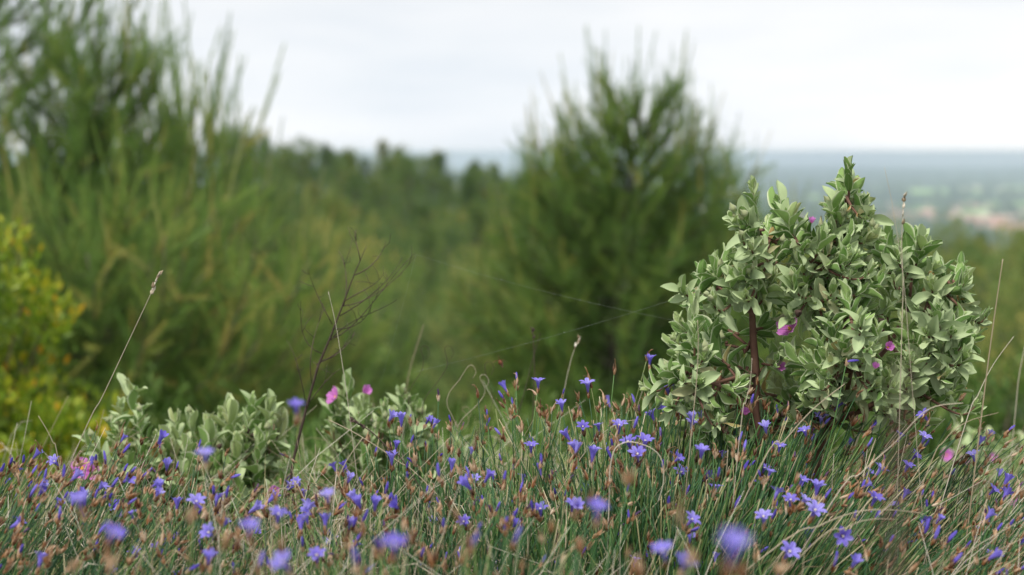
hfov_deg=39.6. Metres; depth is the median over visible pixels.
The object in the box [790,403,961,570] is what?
arching straw
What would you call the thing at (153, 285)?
grass stalk
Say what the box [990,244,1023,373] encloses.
pine tree
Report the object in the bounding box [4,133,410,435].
pine tree
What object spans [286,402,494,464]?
green shrub
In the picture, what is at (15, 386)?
evergreen shrub
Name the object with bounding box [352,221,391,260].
pine tree
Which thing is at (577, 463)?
arching straw
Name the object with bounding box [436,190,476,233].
pine tree
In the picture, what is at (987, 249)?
pine tree
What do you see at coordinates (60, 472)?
grass stalk
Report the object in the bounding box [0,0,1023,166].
sky
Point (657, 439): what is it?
lilac flower tuft
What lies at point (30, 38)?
pine tree
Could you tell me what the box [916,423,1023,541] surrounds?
grey leaved bush
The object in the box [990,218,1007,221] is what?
house
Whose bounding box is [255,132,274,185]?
pine tree
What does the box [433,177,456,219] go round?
pine tree
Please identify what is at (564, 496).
lilac flower tuft
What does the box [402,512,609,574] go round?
lilac flower tuft
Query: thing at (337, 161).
pine tree
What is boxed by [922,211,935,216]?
house
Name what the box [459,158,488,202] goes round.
pine tree
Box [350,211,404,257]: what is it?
pine tree
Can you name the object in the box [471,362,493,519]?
dry tendril
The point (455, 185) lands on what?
pine tree
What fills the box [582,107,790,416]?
pine tree
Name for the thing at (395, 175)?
pine tree
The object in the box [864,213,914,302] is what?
pine tree
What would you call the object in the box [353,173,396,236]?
pine tree
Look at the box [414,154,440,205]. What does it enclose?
pine tree
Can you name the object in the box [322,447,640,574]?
lilac flower tuft
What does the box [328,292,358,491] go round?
grass stalk
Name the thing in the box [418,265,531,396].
pine tree
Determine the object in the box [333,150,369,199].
pine tree
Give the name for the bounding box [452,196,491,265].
pine tree
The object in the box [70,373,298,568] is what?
grey leaved bush
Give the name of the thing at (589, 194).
pine tree
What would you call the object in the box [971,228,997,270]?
pine tree
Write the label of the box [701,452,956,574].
lilac flower tuft
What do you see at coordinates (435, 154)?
pine tree
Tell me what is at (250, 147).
pine tree
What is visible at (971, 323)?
pine tree
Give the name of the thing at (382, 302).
pine tree
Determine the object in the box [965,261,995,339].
pine tree
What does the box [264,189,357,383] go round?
pine tree
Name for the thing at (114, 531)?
lilac flower tuft
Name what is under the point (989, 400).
green shrub
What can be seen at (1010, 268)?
pine tree
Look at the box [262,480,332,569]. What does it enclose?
arching straw
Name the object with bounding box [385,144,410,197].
pine tree
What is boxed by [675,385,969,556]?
green shrub
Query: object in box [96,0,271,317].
pine tree
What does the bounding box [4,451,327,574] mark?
lilac flower tuft
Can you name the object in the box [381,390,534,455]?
green shrub
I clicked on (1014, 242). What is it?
pine tree
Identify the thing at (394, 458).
arching straw
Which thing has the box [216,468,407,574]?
lilac flower tuft
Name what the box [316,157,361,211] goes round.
pine tree
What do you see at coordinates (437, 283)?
pine tree
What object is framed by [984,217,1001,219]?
house
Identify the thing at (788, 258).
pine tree
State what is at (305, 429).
green shrub
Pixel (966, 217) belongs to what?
house
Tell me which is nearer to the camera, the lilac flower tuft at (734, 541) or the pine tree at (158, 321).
the lilac flower tuft at (734, 541)
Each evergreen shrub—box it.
[0,215,132,509]
[0,393,129,549]
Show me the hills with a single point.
(926, 181)
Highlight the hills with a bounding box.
[52,165,1023,185]
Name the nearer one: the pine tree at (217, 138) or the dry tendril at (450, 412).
the dry tendril at (450, 412)
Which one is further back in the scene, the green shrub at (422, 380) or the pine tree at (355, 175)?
the pine tree at (355, 175)
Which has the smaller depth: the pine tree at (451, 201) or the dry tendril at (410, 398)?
the dry tendril at (410, 398)
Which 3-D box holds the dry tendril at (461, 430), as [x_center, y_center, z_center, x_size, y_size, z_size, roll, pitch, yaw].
[-0.064,0.352,2.193,0.076,0.341,0.001,0,5,0]
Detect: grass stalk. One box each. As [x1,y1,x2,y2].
[30,270,162,556]
[38,416,78,573]
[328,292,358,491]
[405,325,423,393]
[502,333,540,473]
[528,327,535,499]
[555,335,580,461]
[679,320,698,552]
[727,362,751,559]
[884,167,926,567]
[890,358,905,574]
[901,192,906,357]
[921,336,1013,569]
[961,259,1002,574]
[1003,352,1023,536]
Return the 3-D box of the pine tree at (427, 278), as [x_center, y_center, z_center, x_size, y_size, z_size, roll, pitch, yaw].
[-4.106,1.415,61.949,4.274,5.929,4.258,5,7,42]
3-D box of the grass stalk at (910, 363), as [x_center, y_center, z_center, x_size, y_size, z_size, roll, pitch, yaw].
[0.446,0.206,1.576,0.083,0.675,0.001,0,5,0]
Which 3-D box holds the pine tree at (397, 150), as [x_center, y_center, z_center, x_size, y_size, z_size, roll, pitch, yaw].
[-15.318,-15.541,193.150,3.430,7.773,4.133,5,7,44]
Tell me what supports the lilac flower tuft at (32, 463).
on the ground at (916, 197)
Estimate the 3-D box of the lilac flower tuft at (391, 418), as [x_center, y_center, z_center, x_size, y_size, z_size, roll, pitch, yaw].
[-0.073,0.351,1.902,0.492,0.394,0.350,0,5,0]
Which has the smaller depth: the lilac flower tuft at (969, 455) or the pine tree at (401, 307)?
the lilac flower tuft at (969, 455)
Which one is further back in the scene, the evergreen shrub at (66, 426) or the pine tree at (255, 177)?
the pine tree at (255, 177)
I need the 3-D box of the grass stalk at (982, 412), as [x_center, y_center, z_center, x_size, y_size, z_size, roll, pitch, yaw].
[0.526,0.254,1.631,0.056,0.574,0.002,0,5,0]
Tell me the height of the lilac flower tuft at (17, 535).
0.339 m
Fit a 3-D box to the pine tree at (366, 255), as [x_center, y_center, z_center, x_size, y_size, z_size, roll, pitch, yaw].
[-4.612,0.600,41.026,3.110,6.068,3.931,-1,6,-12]
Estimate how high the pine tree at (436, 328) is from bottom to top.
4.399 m
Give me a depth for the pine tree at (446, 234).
105.50 m
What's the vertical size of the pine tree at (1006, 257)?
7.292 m
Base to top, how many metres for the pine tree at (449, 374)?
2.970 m
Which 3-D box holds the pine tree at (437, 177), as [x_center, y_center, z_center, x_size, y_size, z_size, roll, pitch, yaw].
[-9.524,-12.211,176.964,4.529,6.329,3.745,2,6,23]
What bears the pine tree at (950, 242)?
on the ground at (916, 197)
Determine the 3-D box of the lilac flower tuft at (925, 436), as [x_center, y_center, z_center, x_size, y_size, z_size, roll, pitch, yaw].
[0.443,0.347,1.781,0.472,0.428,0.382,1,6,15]
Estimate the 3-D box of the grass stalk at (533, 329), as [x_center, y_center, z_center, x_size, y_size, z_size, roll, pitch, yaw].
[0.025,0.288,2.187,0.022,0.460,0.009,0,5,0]
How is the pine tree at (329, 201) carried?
on the ground at (916, 197)
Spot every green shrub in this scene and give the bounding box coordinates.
[56,360,313,472]
[180,394,329,499]
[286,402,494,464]
[351,343,452,431]
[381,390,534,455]
[426,393,687,505]
[462,370,778,506]
[564,375,842,478]
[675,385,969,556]
[787,355,1017,462]
[817,348,1023,531]
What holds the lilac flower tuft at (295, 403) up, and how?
on the ground at (916, 197)
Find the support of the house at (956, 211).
on the ground at (916, 197)
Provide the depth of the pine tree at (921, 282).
46.34 m
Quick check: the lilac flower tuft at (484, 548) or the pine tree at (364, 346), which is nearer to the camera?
the lilac flower tuft at (484, 548)
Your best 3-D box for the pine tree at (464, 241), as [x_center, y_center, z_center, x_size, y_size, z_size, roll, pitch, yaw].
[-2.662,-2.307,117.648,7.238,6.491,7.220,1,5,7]
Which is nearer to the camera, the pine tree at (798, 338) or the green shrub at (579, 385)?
the green shrub at (579, 385)
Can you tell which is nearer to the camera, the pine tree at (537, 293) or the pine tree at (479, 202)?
the pine tree at (537, 293)
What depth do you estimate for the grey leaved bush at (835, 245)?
1.74 m
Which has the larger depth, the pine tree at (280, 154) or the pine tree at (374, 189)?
the pine tree at (280, 154)
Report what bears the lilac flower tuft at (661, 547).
on the ground at (916, 197)
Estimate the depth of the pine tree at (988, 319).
62.39 m
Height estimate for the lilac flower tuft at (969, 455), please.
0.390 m
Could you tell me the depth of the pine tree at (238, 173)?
153.84 m
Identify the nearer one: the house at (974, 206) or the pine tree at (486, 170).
the pine tree at (486, 170)
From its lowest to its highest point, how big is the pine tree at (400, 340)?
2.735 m
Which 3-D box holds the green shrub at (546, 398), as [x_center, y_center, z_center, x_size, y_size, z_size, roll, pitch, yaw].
[0.415,0.777,6.034,1.575,0.790,1.810,3,6,31]
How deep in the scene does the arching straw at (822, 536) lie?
1.43 m
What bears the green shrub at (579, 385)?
on the ground at (916, 197)
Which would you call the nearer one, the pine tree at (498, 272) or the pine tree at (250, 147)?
the pine tree at (498, 272)
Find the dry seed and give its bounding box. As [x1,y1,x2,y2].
[493,360,503,366]
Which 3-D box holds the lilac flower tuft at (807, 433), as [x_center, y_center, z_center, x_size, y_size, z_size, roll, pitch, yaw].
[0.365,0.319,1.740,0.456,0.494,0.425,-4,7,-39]
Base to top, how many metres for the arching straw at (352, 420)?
0.401 m
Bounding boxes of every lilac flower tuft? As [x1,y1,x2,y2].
[0,421,278,574]
[0,444,163,574]
[0,456,260,574]
[0,513,189,574]
[2,469,420,574]
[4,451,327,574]
[13,505,277,574]
[37,439,344,574]
[63,504,256,574]
[66,491,126,574]
[141,504,374,574]
[174,474,508,574]
[181,389,522,574]
[184,447,264,574]
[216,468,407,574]
[233,398,326,574]
[264,470,556,574]
[268,488,573,574]
[278,409,627,574]
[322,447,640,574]
[353,358,741,573]
[365,372,680,574]
[373,440,692,574]
[380,410,817,574]
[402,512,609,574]
[450,466,698,574]
[483,349,848,567]
[492,440,873,574]
[496,370,952,574]
[581,452,948,574]
[584,358,1003,574]
[631,490,754,574]
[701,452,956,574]
[715,388,1023,574]
[734,544,923,574]
[764,468,1023,574]
[834,418,1023,574]
[841,479,1023,574]
[872,458,1023,574]
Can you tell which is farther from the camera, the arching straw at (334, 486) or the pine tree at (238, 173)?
the pine tree at (238, 173)
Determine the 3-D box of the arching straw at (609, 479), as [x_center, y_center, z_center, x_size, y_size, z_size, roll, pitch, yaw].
[0.129,0.371,1.562,0.073,0.409,0.001,0,5,0]
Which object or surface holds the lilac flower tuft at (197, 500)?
on the ground at (916, 197)
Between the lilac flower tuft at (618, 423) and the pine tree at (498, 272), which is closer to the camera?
the lilac flower tuft at (618, 423)
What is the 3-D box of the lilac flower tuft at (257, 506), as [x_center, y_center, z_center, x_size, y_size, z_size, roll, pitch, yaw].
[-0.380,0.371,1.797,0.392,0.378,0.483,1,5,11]
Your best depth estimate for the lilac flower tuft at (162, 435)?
1.83 m
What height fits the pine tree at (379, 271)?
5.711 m
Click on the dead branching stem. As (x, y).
(309, 395)
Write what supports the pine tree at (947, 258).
on the ground at (916, 197)
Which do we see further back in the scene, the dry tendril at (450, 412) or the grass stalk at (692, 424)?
the dry tendril at (450, 412)
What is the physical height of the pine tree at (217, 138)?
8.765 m
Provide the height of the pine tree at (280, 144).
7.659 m
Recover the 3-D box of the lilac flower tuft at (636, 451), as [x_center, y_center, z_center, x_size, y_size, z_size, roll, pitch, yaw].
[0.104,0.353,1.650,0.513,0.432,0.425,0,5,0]
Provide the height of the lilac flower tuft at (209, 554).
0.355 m
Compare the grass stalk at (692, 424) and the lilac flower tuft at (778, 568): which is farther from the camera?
the grass stalk at (692, 424)
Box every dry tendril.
[408,346,429,468]
[422,346,453,519]
[446,407,470,511]
[447,365,475,506]
[456,374,491,533]
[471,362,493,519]
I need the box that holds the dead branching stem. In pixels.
[285,227,414,549]
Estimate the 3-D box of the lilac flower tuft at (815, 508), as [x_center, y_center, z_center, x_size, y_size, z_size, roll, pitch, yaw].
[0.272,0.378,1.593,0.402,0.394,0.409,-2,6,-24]
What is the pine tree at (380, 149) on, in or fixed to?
on the ground at (916, 197)
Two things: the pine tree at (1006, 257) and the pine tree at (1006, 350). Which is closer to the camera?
the pine tree at (1006, 350)
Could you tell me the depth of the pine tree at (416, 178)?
182.03 m
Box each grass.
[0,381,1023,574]
[0,386,1023,574]
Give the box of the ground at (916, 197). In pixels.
[0,169,1023,570]
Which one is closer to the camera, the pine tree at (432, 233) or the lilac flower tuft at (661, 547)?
the lilac flower tuft at (661, 547)
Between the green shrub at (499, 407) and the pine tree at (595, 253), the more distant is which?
the pine tree at (595, 253)
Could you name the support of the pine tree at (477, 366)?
on the ground at (916, 197)
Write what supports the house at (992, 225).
on the ground at (916, 197)
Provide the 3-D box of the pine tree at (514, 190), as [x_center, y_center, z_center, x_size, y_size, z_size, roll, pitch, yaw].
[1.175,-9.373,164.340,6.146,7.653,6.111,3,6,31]
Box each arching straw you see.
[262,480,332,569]
[322,437,362,574]
[329,420,478,537]
[348,417,453,545]
[519,419,638,554]
[606,441,663,569]
[710,384,844,572]
[748,509,921,568]
[782,519,891,574]
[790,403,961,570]
[900,413,995,542]
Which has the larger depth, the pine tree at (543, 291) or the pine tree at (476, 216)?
the pine tree at (476, 216)
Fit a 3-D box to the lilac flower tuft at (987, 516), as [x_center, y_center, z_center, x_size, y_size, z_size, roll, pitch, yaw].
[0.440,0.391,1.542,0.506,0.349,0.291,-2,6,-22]
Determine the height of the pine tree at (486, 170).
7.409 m
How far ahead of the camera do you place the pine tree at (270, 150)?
181.66 m
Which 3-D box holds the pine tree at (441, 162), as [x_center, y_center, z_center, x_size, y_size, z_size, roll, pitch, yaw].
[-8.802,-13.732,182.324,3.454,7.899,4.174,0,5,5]
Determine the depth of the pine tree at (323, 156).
172.14 m
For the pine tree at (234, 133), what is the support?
on the ground at (916, 197)
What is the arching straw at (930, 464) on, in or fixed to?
on the ground at (916, 197)
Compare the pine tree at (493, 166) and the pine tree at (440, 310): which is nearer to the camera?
the pine tree at (440, 310)
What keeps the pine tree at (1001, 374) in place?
on the ground at (916, 197)
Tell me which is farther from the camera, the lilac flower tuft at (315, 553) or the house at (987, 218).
the house at (987, 218)
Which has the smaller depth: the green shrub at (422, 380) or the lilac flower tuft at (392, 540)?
the lilac flower tuft at (392, 540)
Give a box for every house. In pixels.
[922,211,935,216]
[946,214,958,219]
[951,210,960,213]
[964,216,977,219]
[970,204,979,209]
[977,224,998,228]
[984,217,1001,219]
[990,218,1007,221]
[1000,225,1010,231]
[1009,214,1017,221]
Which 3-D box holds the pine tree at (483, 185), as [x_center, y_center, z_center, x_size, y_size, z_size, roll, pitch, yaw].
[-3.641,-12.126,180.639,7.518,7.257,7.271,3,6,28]
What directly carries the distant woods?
on the ground at (916, 197)
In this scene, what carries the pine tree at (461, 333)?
on the ground at (916, 197)
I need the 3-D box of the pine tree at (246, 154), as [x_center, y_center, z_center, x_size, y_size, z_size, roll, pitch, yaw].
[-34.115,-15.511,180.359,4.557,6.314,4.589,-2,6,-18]
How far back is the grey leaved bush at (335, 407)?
2.13 m
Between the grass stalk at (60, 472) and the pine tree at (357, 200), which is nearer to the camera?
the grass stalk at (60, 472)
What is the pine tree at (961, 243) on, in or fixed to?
on the ground at (916, 197)
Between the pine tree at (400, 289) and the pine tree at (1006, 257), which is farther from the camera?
the pine tree at (1006, 257)
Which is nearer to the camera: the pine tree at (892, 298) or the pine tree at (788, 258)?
the pine tree at (788, 258)
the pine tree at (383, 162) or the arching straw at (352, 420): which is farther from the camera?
the pine tree at (383, 162)
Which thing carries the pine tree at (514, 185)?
on the ground at (916, 197)
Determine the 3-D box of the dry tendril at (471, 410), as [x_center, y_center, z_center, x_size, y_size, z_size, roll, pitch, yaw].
[-0.033,0.329,2.040,0.092,0.414,0.001,0,5,0]
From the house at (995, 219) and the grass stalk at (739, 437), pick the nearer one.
the grass stalk at (739, 437)
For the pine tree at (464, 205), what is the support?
on the ground at (916, 197)
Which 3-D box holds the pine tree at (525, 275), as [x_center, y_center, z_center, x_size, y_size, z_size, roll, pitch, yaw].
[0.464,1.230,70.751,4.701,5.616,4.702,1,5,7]
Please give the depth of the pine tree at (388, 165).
170.19 m
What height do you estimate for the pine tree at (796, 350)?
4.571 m
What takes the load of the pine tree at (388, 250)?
on the ground at (916, 197)
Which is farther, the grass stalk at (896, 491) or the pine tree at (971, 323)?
the pine tree at (971, 323)
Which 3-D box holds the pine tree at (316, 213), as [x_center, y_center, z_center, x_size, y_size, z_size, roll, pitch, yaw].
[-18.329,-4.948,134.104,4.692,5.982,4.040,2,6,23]
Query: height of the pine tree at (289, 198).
3.243 m
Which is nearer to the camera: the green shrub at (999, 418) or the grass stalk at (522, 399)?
the grass stalk at (522, 399)
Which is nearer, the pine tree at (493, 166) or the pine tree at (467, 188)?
the pine tree at (467, 188)
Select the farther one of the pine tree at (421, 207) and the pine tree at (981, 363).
the pine tree at (421, 207)
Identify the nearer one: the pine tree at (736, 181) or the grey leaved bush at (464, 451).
the grey leaved bush at (464, 451)
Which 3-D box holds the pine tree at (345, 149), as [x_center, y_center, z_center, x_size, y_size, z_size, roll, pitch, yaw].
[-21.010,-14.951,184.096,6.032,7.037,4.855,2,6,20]
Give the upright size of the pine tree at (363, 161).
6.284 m
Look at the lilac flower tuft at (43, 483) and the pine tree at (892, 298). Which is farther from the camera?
the pine tree at (892, 298)
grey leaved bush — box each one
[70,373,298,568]
[302,368,461,545]
[436,435,491,518]
[639,155,992,540]
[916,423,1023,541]
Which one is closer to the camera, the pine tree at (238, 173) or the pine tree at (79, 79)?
the pine tree at (79, 79)
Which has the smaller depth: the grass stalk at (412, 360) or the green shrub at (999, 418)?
the grass stalk at (412, 360)
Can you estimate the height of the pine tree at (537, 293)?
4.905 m
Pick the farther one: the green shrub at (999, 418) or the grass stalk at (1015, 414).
the green shrub at (999, 418)
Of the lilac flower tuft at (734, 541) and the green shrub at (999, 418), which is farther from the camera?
the green shrub at (999, 418)
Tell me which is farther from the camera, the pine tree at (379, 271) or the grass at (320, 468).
the pine tree at (379, 271)
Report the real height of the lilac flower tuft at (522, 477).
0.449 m
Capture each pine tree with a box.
[0,0,253,416]
[0,0,278,345]
[0,107,367,440]
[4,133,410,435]
[60,207,449,434]
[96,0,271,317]
[136,9,352,410]
[197,129,218,172]
[208,126,240,175]
[214,148,381,413]
[226,154,240,196]
[236,154,261,201]
[237,144,257,180]
[242,136,262,175]
[253,142,282,183]
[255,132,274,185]
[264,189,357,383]
[265,145,312,184]
[267,146,295,179]
[278,133,322,187]
[278,141,297,158]
[293,151,315,192]
[294,164,338,215]
[299,184,364,294]
[304,141,327,189]
[305,204,331,234]
[308,205,404,367]
[312,141,338,192]
[313,150,351,189]
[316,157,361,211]
[322,145,339,191]
[326,173,385,245]
[328,150,344,194]
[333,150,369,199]
[335,146,363,184]
[337,230,422,349]
[339,266,448,382]
[341,167,371,226]
[347,251,414,321]
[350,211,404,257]
[350,251,445,387]
[352,153,376,197]
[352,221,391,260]
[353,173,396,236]
[353,267,411,352]
[357,293,466,403]
[370,137,390,175]
[370,155,401,196]
[378,152,438,237]
[378,160,399,207]
[379,153,401,200]
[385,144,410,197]
[385,153,425,227]
[389,254,464,369]
[390,197,444,263]
[392,293,473,395]
[393,144,406,163]
[396,153,429,203]
[404,213,456,318]
[411,221,488,288]
[411,258,474,353]
[413,152,437,203]
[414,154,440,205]
[415,246,513,434]
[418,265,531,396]
[423,164,448,202]
[427,23,808,435]
[427,148,450,202]
[432,150,456,199]
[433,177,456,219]
[434,173,458,204]
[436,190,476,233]
[439,225,507,265]
[440,171,475,206]
[441,265,492,384]
[442,81,628,430]
[445,167,491,244]
[447,277,592,425]
[451,193,488,224]
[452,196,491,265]
[457,164,504,206]
[457,192,473,244]
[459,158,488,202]
[460,252,531,356]
[461,167,489,211]
[480,164,502,206]
[486,160,501,198]
[492,173,516,222]
[495,169,530,216]
[496,175,532,222]
[500,274,572,329]
[501,259,562,310]
[572,168,593,222]
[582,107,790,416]
[724,166,823,399]
[734,291,847,391]
[742,229,813,384]
[844,236,901,406]
[846,250,932,373]
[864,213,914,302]
[870,247,1000,401]
[919,249,966,283]
[927,211,985,272]
[941,325,1009,400]
[943,230,986,269]
[944,236,1023,396]
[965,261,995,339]
[967,277,1011,382]
[969,282,1023,400]
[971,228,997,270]
[977,238,995,277]
[979,261,1023,364]
[981,219,1023,363]
[981,282,1023,410]
[985,238,1019,281]
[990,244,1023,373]
[1001,226,1023,312]
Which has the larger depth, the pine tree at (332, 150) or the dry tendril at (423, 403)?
the pine tree at (332, 150)
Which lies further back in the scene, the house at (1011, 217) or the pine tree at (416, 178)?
the house at (1011, 217)
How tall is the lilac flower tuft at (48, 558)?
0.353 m
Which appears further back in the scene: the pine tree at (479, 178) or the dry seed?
the pine tree at (479, 178)
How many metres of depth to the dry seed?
1.88 m
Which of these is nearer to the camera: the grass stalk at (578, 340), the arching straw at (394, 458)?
the arching straw at (394, 458)
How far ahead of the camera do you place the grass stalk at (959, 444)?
1.64 m
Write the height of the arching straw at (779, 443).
0.465 m
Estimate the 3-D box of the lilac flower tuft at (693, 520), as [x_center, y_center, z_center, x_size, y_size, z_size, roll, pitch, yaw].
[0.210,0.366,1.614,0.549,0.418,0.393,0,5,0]
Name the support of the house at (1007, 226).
on the ground at (916, 197)
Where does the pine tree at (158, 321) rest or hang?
on the ground at (916, 197)
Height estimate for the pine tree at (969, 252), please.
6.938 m
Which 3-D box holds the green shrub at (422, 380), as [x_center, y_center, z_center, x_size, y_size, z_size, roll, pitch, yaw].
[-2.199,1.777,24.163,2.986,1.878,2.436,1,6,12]
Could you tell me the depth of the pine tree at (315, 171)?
156.08 m
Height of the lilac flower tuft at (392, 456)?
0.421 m
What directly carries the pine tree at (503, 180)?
on the ground at (916, 197)
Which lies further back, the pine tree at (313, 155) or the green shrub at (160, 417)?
the pine tree at (313, 155)
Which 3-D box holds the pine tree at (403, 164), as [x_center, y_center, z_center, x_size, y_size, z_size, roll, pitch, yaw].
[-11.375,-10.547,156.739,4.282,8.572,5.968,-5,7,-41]
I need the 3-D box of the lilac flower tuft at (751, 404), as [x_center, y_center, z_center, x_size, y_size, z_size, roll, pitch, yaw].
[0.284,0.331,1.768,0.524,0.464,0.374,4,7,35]
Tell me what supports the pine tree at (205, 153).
on the ground at (916, 197)
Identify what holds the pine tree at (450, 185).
on the ground at (916, 197)
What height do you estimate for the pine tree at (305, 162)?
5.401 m
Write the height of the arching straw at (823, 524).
0.339 m
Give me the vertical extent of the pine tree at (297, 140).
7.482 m
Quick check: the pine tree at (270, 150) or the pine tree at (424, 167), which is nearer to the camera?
the pine tree at (270, 150)
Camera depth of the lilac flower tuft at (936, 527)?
1.57 m
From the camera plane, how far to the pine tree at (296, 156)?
176.37 m
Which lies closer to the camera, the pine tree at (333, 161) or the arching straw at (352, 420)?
the arching straw at (352, 420)
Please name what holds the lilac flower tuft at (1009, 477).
on the ground at (916, 197)
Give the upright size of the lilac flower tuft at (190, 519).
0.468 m
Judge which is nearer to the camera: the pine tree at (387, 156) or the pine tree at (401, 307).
the pine tree at (401, 307)
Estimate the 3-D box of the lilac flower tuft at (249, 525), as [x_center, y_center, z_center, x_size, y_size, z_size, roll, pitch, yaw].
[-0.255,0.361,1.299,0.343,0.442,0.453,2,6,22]
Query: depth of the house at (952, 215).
3243.44 m
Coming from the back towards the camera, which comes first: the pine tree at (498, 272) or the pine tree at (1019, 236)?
the pine tree at (1019, 236)
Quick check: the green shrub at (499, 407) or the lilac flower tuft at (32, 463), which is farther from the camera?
the green shrub at (499, 407)
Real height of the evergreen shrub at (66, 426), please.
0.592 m
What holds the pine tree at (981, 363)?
on the ground at (916, 197)
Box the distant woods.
[306,166,1023,244]
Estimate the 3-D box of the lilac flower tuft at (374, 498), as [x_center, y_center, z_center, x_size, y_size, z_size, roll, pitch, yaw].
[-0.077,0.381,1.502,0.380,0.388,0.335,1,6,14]
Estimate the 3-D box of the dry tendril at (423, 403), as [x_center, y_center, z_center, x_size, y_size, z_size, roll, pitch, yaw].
[-0.093,0.309,2.038,0.072,0.456,0.001,0,5,0]
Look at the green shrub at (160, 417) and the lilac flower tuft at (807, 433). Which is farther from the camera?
the green shrub at (160, 417)

